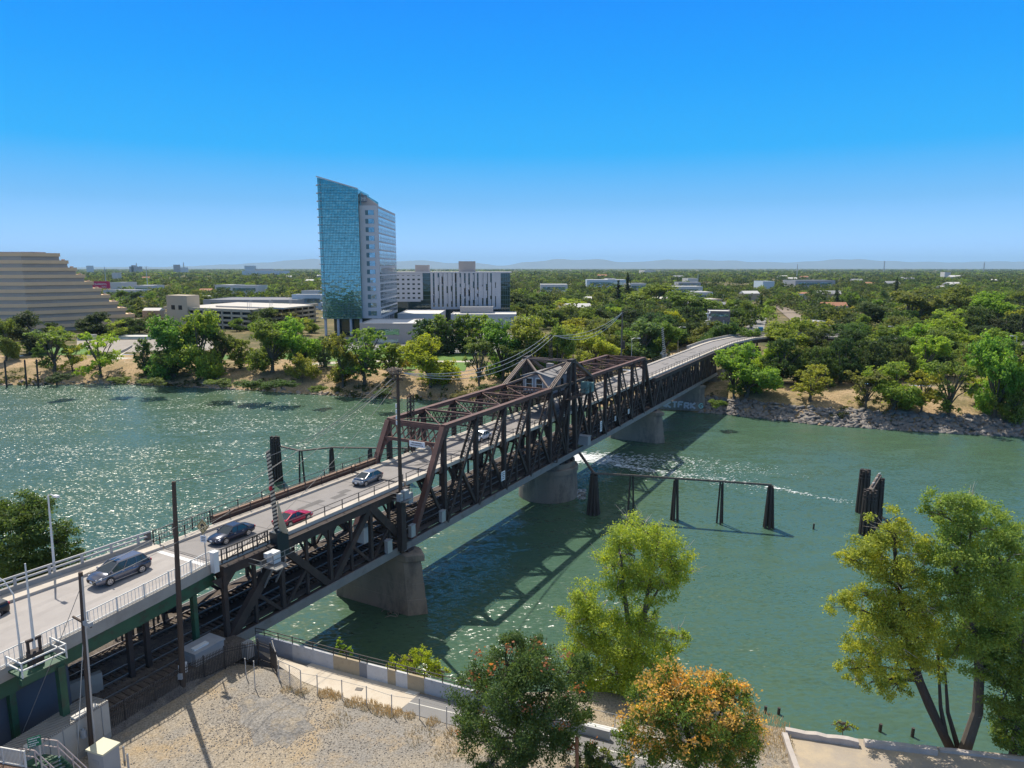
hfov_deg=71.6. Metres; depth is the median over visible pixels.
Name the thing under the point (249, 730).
gravel stones
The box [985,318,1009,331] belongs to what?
tree
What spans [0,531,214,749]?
road ramp
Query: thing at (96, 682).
concrete wall
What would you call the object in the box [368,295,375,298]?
window
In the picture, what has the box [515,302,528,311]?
tree
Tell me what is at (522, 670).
broad tree
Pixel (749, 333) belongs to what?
tree
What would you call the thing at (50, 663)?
guy wire
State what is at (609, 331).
tree
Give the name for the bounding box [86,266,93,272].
skyline block
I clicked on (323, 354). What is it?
tree
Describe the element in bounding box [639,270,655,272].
building
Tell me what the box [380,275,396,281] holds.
window
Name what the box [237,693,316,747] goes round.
gravel
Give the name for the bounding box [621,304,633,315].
tree
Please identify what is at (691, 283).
building
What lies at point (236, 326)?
tree
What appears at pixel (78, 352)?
park lawn
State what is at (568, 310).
tree
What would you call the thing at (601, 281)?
house
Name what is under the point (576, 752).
timber post
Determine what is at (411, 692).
path marking
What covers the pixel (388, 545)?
relay cabinet
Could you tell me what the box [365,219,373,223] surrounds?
window
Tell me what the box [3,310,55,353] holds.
tree
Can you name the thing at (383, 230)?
window
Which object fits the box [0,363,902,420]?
undergrowth
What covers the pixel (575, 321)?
tree
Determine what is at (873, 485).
timber beam
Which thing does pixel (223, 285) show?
building
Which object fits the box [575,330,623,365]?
tree
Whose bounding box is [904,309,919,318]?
tree
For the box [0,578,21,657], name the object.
street lamp
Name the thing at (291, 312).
tree
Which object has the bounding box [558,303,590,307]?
house
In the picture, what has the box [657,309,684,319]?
tree
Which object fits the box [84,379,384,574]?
overhead wire
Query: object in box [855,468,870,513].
pile dolphin
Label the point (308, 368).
tree
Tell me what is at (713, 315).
window
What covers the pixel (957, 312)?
tree
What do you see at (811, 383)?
tree
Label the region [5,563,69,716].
gate platform
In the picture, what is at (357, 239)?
glass tower
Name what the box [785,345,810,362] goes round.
tree
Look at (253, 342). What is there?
ground
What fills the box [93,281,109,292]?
billboard
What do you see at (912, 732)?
pile stub
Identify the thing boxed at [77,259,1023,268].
hills
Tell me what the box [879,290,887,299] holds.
tree
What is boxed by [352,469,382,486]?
hatchback
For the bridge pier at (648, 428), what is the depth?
180.99 m
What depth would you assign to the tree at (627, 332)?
293.57 m
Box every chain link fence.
[272,640,300,690]
[300,672,481,737]
[584,708,656,736]
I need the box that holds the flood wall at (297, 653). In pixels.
[235,627,609,740]
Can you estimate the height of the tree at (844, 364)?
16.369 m
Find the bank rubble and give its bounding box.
[0,379,534,402]
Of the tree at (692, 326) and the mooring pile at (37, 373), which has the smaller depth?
the mooring pile at (37, 373)
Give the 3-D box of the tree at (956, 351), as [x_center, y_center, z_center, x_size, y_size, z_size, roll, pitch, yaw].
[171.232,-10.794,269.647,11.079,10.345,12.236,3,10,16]
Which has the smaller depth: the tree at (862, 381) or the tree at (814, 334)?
the tree at (862, 381)
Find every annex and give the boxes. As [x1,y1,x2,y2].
[398,310,445,327]
[451,312,515,327]
[460,306,492,312]
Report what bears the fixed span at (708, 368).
on the bridge pier at (697, 394)
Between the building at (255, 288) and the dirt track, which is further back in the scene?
the building at (255, 288)
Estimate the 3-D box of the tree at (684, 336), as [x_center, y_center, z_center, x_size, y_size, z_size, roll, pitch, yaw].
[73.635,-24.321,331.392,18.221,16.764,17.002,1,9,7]
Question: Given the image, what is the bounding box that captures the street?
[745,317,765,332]
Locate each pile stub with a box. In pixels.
[878,723,882,732]
[910,727,914,737]
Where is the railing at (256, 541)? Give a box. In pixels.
[226,530,267,559]
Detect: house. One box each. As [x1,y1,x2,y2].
[142,308,165,319]
[540,284,567,291]
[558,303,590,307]
[585,279,625,286]
[739,291,759,300]
[817,290,840,299]
[820,302,847,308]
[941,282,959,285]
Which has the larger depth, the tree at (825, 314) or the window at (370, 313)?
the tree at (825, 314)
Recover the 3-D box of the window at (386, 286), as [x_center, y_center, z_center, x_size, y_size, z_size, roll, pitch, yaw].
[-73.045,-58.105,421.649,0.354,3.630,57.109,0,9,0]
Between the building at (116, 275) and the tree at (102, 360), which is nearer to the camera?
the tree at (102, 360)
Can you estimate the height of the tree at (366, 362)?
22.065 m
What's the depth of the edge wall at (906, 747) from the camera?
55.02 m
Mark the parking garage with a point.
(178, 306)
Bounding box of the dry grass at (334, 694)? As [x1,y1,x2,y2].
[281,686,794,763]
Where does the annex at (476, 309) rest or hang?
on the annex at (507, 316)
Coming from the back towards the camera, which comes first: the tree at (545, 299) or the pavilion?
the tree at (545, 299)
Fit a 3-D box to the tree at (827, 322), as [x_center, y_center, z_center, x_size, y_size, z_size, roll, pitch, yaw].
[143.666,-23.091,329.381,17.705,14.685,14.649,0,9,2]
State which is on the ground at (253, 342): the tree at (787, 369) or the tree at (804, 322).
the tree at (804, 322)
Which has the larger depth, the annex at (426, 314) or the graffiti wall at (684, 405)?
the annex at (426, 314)
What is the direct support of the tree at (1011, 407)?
on the bank
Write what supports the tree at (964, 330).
on the ground at (253, 342)
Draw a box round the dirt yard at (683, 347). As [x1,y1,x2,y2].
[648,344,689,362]
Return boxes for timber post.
[575,737,578,767]
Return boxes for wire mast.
[547,334,553,357]
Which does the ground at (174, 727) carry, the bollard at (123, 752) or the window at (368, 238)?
the bollard at (123, 752)
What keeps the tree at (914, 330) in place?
on the ground at (253, 342)
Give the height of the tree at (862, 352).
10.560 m
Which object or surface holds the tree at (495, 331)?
on the bank
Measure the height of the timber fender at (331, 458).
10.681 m
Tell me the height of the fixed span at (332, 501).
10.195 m
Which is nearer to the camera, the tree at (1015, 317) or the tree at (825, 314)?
the tree at (1015, 317)
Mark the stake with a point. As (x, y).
(254, 675)
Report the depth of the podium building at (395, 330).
352.73 m
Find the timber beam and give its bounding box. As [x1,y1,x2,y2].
[868,474,881,489]
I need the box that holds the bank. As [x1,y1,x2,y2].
[0,355,1023,434]
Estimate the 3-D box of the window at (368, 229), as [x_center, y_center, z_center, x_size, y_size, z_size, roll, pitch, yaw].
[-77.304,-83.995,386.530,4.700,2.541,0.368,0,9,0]
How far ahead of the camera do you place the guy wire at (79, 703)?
51.26 m
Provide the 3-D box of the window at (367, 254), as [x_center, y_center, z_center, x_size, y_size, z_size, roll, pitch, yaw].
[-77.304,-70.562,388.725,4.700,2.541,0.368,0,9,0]
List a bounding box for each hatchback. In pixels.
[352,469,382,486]
[470,430,491,441]
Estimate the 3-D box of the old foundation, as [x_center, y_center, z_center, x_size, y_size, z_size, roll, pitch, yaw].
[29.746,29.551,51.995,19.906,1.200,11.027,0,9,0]
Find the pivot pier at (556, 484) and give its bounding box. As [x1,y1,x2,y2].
[519,457,577,503]
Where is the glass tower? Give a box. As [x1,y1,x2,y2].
[316,176,397,335]
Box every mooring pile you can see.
[4,360,7,386]
[24,359,27,385]
[35,359,39,385]
[54,359,57,384]
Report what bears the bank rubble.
on the bank
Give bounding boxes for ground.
[0,269,1022,386]
[72,663,790,767]
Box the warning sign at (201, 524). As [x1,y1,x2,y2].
[196,516,208,567]
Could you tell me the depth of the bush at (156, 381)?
241.59 m
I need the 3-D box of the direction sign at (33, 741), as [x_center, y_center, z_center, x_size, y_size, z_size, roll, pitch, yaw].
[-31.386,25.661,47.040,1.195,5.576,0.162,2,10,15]
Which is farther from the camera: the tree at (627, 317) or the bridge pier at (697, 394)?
the tree at (627, 317)
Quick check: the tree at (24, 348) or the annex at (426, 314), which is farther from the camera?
the annex at (426, 314)
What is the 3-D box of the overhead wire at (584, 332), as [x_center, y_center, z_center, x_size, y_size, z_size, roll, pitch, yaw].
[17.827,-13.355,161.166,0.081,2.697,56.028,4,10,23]
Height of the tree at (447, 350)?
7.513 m
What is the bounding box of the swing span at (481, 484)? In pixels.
[352,355,654,546]
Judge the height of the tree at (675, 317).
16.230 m
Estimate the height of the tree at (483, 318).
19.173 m
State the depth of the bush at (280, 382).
228.61 m
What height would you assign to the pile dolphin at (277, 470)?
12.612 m
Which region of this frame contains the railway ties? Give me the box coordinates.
[0,618,212,763]
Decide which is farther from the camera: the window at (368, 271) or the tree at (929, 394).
the window at (368, 271)
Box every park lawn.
[39,347,86,355]
[223,350,472,361]
[327,362,466,372]
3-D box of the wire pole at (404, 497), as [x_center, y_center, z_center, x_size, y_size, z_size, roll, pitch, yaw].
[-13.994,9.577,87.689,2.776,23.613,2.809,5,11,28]
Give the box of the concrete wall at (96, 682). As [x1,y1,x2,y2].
[70,670,103,701]
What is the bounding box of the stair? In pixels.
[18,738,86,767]
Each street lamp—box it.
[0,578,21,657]
[47,494,59,570]
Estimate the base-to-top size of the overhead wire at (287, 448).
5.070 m
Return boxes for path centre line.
[409,702,681,766]
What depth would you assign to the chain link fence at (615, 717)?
55.37 m
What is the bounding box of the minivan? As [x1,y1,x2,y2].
[86,550,151,585]
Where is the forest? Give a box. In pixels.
[76,269,1023,328]
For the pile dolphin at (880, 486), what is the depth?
120.88 m
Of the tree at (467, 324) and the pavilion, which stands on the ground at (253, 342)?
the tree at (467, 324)
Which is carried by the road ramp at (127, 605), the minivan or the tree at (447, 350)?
the minivan
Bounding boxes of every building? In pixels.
[103,289,151,296]
[110,282,136,289]
[112,273,121,278]
[114,334,156,338]
[134,285,163,288]
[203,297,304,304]
[215,284,244,290]
[230,285,267,295]
[242,271,289,275]
[292,294,321,309]
[301,290,321,293]
[359,318,423,342]
[624,283,645,289]
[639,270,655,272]
[667,286,702,292]
[674,282,700,285]
[682,278,697,281]
[689,291,712,297]
[754,281,774,288]
[783,280,834,287]
[940,272,950,276]
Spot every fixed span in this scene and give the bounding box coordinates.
[152,452,411,639]
[621,352,701,409]
[673,345,717,383]
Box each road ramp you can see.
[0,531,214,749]
[687,332,1023,372]
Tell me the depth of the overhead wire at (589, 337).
155.00 m
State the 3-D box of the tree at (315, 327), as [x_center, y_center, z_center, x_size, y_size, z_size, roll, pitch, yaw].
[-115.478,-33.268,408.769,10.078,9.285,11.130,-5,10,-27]
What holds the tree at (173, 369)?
on the bank
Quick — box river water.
[0,384,1023,754]
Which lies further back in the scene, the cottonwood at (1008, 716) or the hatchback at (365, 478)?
the hatchback at (365, 478)
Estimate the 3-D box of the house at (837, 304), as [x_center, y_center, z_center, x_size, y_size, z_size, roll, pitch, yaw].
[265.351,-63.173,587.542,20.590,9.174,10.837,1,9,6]
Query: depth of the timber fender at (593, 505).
124.57 m
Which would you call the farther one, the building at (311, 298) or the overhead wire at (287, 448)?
the building at (311, 298)
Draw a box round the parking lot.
[340,333,511,353]
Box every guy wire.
[21,592,78,734]
[76,645,82,762]
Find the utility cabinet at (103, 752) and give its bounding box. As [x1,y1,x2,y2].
[85,737,120,767]
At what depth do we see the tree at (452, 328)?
309.69 m
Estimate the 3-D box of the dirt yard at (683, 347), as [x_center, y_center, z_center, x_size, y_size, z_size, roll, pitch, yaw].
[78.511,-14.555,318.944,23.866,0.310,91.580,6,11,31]
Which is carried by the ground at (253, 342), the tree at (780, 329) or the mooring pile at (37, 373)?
the tree at (780, 329)
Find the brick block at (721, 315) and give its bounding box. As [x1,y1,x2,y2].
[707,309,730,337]
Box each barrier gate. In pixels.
[248,449,297,587]
[661,327,665,353]
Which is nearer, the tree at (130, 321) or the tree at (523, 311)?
the tree at (130, 321)
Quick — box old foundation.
[790,737,1023,767]
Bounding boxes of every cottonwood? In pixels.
[549,506,701,701]
[819,502,970,748]
[913,482,1023,749]
[968,612,1023,755]
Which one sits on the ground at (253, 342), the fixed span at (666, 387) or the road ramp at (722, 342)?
the road ramp at (722, 342)
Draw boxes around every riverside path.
[259,651,419,709]
[401,694,725,767]
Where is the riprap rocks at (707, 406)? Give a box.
[697,396,722,413]
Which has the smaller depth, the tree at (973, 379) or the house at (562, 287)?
the tree at (973, 379)
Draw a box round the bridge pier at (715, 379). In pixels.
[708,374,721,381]
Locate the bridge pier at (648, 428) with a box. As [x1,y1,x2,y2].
[609,409,664,443]
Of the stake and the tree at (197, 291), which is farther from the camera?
the tree at (197, 291)
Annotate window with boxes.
[115,337,150,338]
[233,288,255,290]
[294,298,319,302]
[365,210,373,214]
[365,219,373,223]
[366,227,373,231]
[366,236,374,240]
[366,244,374,248]
[366,253,374,256]
[367,261,374,265]
[367,270,375,273]
[367,278,375,282]
[367,286,375,290]
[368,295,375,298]
[368,303,376,306]
[368,311,376,315]
[368,329,398,334]
[377,339,397,342]
[378,209,394,221]
[378,217,395,228]
[378,225,395,236]
[379,234,395,243]
[379,243,395,250]
[379,251,395,258]
[379,259,395,265]
[380,268,396,273]
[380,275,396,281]
[380,282,396,290]
[380,289,396,298]
[381,297,396,306]
[381,304,397,314]
[505,317,513,323]
[543,287,564,289]
[590,282,622,284]
[671,289,699,292]
[711,314,728,316]
[799,283,831,284]
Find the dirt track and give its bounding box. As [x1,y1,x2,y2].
[120,377,416,384]
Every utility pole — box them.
[72,571,95,746]
[172,481,185,687]
[620,310,624,372]
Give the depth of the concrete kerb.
55.26 m
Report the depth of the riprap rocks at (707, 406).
219.89 m
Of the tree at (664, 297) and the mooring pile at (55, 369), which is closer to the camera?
the mooring pile at (55, 369)
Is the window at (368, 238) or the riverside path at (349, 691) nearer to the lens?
the riverside path at (349, 691)
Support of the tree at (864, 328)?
on the ground at (253, 342)
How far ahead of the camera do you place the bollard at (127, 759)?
51.08 m
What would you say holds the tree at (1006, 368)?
on the bank
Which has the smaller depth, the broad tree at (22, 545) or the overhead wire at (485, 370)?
the broad tree at (22, 545)
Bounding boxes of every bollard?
[122,746,125,760]
[126,753,129,767]
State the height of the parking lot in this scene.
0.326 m
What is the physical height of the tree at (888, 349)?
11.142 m
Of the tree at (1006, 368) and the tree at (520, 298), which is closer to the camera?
the tree at (1006, 368)
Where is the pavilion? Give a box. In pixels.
[77,334,96,339]
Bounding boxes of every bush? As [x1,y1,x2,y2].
[44,372,74,382]
[106,376,131,383]
[135,377,166,385]
[202,378,231,387]
[229,379,268,388]
[261,379,300,388]
[308,385,329,392]
[373,388,392,395]
[449,390,472,397]
[475,382,499,395]
[707,399,728,408]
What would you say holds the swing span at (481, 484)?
on the pivot pier at (556, 484)
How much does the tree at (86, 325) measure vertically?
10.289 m
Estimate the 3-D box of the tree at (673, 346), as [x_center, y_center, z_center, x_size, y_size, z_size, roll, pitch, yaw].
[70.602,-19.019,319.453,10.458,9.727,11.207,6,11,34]
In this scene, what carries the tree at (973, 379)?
on the bank
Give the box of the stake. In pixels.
[253,661,255,688]
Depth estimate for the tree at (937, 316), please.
381.92 m
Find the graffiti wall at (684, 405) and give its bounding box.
[658,401,702,410]
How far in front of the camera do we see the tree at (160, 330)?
265.69 m
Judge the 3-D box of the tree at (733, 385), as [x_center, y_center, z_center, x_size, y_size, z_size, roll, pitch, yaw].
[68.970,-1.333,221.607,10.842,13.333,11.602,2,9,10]
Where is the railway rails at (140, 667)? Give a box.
[1,617,210,756]
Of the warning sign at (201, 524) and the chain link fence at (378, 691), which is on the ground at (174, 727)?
the chain link fence at (378, 691)
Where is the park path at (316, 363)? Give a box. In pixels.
[117,357,472,364]
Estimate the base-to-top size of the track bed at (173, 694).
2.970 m
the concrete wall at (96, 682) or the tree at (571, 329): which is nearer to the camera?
the concrete wall at (96, 682)
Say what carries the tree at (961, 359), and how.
on the ground at (253, 342)
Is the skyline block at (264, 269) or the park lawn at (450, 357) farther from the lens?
the skyline block at (264, 269)
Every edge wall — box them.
[782,732,799,767]
[785,727,858,747]
[863,738,937,755]
[938,747,1023,761]
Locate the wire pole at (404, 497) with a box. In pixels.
[385,367,412,553]
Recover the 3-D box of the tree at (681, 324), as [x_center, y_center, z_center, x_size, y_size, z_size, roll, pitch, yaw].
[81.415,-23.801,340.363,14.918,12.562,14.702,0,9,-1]
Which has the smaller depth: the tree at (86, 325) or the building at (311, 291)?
the tree at (86, 325)
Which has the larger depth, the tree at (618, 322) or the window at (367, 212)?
the window at (367, 212)
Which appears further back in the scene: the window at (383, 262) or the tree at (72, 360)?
the window at (383, 262)
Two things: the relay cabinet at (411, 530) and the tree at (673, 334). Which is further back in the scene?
the tree at (673, 334)
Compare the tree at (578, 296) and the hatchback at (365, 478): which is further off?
the tree at (578, 296)
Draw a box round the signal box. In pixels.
[241,639,253,659]
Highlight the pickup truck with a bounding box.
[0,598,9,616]
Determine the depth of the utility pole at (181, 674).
59.13 m
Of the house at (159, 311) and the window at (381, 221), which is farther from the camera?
the house at (159, 311)
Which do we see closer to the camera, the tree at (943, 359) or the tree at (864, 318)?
the tree at (943, 359)
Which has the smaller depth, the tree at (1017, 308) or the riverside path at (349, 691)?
the riverside path at (349, 691)
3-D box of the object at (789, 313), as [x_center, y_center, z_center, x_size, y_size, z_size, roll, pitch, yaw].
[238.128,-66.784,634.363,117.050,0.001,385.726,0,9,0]
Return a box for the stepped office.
[0,252,139,332]
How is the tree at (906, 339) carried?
on the ground at (253, 342)
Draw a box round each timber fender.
[279,445,451,483]
[578,452,773,529]
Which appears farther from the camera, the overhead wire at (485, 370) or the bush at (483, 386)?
the bush at (483, 386)
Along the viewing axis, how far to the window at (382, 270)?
419.48 m
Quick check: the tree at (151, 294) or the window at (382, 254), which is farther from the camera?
the tree at (151, 294)
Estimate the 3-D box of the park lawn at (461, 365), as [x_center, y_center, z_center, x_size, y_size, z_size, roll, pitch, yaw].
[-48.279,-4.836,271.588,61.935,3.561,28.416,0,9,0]
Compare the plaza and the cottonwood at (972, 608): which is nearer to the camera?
the cottonwood at (972, 608)
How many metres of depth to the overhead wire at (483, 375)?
108.86 m
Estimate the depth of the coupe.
76.36 m
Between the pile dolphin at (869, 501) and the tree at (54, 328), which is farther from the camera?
the tree at (54, 328)
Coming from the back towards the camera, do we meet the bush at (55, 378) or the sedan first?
the bush at (55, 378)
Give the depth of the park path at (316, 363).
286.17 m
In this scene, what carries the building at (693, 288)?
on the ground at (253, 342)
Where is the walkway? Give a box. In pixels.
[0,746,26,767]
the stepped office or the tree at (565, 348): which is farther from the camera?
the stepped office
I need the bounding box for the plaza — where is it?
[77,334,213,351]
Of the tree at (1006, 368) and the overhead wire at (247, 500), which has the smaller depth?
the overhead wire at (247, 500)
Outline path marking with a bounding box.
[405,690,417,694]
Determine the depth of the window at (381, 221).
412.53 m
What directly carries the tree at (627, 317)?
on the ground at (253, 342)
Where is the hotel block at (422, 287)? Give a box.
[394,261,511,321]
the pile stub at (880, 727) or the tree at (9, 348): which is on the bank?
the tree at (9, 348)
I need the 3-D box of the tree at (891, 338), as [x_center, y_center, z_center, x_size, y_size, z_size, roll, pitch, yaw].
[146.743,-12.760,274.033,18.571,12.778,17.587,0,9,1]
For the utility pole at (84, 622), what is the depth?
51.26 m
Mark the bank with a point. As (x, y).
(839, 395)
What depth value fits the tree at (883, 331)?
284.21 m
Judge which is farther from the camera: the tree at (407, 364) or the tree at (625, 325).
the tree at (625, 325)
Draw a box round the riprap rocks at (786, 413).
[705,395,1023,436]
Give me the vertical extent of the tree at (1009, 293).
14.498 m
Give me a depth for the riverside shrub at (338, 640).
71.08 m
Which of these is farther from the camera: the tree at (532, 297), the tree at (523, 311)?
the tree at (532, 297)
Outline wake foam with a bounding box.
[574,452,852,502]
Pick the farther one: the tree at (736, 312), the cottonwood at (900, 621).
the tree at (736, 312)
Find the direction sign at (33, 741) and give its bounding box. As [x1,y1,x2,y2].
[27,735,42,767]
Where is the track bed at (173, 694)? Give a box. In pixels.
[0,612,251,757]
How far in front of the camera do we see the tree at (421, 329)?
310.00 m
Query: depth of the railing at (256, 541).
68.73 m
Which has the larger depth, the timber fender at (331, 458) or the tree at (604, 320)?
the tree at (604, 320)
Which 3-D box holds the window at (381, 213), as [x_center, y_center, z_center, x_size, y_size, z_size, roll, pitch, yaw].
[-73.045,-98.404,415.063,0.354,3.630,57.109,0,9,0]
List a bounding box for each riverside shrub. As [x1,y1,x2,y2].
[335,637,353,655]
[385,643,451,680]
[571,741,614,767]
[831,720,858,734]
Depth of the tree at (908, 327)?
318.00 m
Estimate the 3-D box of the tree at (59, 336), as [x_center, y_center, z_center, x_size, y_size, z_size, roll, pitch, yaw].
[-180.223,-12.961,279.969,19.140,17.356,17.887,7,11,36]
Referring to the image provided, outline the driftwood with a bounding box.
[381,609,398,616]
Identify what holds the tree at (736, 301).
on the ground at (253, 342)
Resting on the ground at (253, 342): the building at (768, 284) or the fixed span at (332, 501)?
the building at (768, 284)
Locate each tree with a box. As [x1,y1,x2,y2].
[0,317,22,360]
[0,488,92,588]
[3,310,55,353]
[21,343,34,353]
[22,329,79,370]
[40,322,63,331]
[47,326,64,332]
[56,343,86,370]
[71,311,113,335]
[72,332,125,377]
[76,319,101,333]
[101,319,126,336]
[105,317,136,335]
[109,289,126,299]
[123,291,142,301]
[127,299,143,316]
[127,319,149,332]
[132,338,156,376]
[142,314,203,379]
[143,291,159,299]
[143,303,163,308]
[151,348,182,380]
[161,308,229,379]
[189,289,201,297]
[200,295,211,299]
[206,329,238,368]
[226,339,254,368]
[228,318,246,331]
[244,320,291,373]
[247,306,281,326]
[247,318,265,327]
[273,313,323,367]
[274,310,300,322]
[282,350,322,382]
[296,317,311,334]
[303,319,319,332]
[313,336,331,366]
[320,331,363,387]
[337,326,389,386]
[375,342,406,376]
[396,331,461,388]
[400,360,411,368]
[408,318,434,341]
[423,313,450,352]
[436,338,455,355]
[440,319,467,353]
[440,628,600,767]
[453,313,482,353]
[462,337,497,385]
[469,313,490,352]
[481,318,526,380]
[498,343,536,389]
[509,314,563,374]
[510,292,537,307]
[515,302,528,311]
[522,304,533,314]
[525,294,537,299]
[527,303,550,316]
[529,292,542,298]
[534,324,579,370]
[538,295,557,308]
[543,310,563,327]
[552,297,591,309]
[553,324,581,358]
[555,305,577,327]
[556,303,566,309]
[561,317,590,344]
[565,306,616,325]
[568,349,594,373]
[570,293,590,303]
[574,317,623,350]
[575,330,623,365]
[576,322,630,361]
[578,306,601,319]
[592,292,601,299]
[599,304,614,313]
[605,306,621,318]
[605,326,635,355]
[607,317,626,323]
[607,650,771,767]
[610,280,627,307]
[611,308,645,322]
[615,317,667,359]
[616,321,638,346]
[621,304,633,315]
[622,272,631,298]
[625,283,684,304]
[635,311,664,339]
[646,320,686,360]
[651,314,689,343]
[654,314,687,343]
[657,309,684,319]
[659,342,678,350]
[660,295,667,304]
[663,290,719,311]
[664,310,685,325]
[672,322,694,345]
[675,305,706,323]
[686,320,722,342]
[686,321,699,335]
[696,320,743,355]
[713,342,784,397]
[716,360,752,398]
[726,299,735,306]
[730,299,741,308]
[730,308,753,326]
[730,317,745,332]
[736,327,762,357]
[738,300,757,315]
[751,343,787,370]
[759,299,776,311]
[759,336,805,383]
[762,320,812,358]
[767,334,799,346]
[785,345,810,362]
[786,315,828,332]
[790,364,832,401]
[794,346,839,388]
[801,327,835,356]
[808,319,835,329]
[810,346,840,361]
[811,307,834,319]
[812,293,827,299]
[822,336,864,382]
[827,328,871,347]
[830,323,850,332]
[832,288,839,301]
[836,301,893,324]
[840,292,857,307]
[841,348,872,377]
[843,369,893,409]
[844,321,885,344]
[848,338,895,385]
[850,314,870,323]
[861,360,927,409]
[863,325,905,345]
[870,343,893,355]
[871,299,882,304]
[875,315,911,329]
[876,309,920,325]
[878,334,907,356]
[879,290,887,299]
[880,288,948,322]
[886,342,918,379]
[891,277,900,291]
[895,324,911,331]
[899,322,937,344]
[900,318,924,336]
[901,336,915,344]
[901,369,946,411]
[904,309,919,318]
[907,334,953,378]
[916,327,963,361]
[918,313,982,344]
[922,360,982,415]
[927,353,961,376]
[930,314,948,319]
[932,308,967,319]
[940,282,986,315]
[950,343,972,366]
[954,304,995,332]
[954,343,985,375]
[955,325,971,337]
[961,328,1023,418]
[963,325,1000,338]
[964,376,994,402]
[968,325,998,336]
[969,290,1016,319]
[981,327,1023,342]
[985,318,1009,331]
[986,341,1023,425]
[994,337,1021,358]
[996,313,1023,334]
[999,307,1023,318]
[1003,309,1023,323]
[1004,290,1015,295]
[1005,291,1023,302]
[1017,317,1023,356]
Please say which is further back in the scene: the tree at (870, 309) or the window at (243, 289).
the window at (243, 289)
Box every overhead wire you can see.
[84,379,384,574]
[85,377,392,586]
[158,380,396,529]
[173,378,392,481]
[267,384,395,527]
[403,335,554,378]
[406,335,550,375]
[409,335,546,373]
[555,313,621,339]
[556,314,619,335]
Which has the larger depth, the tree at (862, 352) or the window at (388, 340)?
the window at (388, 340)
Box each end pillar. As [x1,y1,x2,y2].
[144,532,150,539]
[209,550,219,573]
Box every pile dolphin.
[270,435,282,481]
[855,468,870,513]
[858,488,877,536]
[874,477,884,527]
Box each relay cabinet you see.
[384,538,392,553]
[408,523,415,537]
[438,509,445,522]
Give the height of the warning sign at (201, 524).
4.937 m
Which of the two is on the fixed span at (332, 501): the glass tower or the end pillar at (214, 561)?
the end pillar at (214, 561)
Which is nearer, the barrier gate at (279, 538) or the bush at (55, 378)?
the barrier gate at (279, 538)
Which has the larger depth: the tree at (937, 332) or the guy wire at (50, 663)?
the tree at (937, 332)
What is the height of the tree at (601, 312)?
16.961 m
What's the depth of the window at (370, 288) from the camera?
391.57 m
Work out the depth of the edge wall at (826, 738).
56.10 m
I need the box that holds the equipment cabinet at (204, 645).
[184,633,224,666]
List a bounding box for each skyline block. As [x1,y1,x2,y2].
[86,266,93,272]
[129,266,142,271]
[173,265,180,271]
[180,267,187,271]
[244,266,255,270]
[255,269,273,270]
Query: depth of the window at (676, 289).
892.39 m
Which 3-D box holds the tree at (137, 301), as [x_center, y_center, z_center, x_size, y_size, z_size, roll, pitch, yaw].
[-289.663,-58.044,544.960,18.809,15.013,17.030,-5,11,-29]
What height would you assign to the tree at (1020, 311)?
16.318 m
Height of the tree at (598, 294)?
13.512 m
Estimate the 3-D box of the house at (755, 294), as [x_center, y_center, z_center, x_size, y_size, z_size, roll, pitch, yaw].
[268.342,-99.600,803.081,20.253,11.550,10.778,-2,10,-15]
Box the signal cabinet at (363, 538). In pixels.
[353,524,367,543]
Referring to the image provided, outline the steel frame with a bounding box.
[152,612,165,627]
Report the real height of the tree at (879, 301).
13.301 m
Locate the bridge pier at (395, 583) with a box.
[336,545,427,615]
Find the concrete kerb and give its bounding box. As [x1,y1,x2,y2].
[587,722,660,744]
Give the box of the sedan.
[207,521,255,544]
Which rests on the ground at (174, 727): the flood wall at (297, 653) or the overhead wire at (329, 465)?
the flood wall at (297, 653)
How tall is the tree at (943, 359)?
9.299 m
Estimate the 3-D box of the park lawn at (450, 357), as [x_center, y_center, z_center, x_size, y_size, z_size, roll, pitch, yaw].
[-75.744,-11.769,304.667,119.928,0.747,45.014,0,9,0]
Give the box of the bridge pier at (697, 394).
[672,384,705,407]
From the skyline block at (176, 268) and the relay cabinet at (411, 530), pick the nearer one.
the relay cabinet at (411, 530)
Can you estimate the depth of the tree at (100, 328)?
387.78 m
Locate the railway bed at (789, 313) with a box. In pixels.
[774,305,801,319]
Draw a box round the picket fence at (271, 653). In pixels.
[109,638,277,728]
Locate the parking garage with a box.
[163,295,318,329]
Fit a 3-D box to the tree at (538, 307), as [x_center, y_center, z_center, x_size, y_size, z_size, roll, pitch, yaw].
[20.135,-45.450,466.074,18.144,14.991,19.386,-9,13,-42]
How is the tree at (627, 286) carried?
on the ground at (253, 342)
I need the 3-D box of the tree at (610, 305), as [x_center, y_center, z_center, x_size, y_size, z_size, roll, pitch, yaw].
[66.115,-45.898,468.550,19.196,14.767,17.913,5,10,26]
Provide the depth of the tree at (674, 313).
363.55 m
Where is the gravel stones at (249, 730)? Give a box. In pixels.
[122,677,496,767]
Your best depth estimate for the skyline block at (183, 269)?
4641.10 m
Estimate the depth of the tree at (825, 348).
243.92 m
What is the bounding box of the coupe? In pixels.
[271,509,312,527]
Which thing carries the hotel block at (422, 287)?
on the ground at (253, 342)

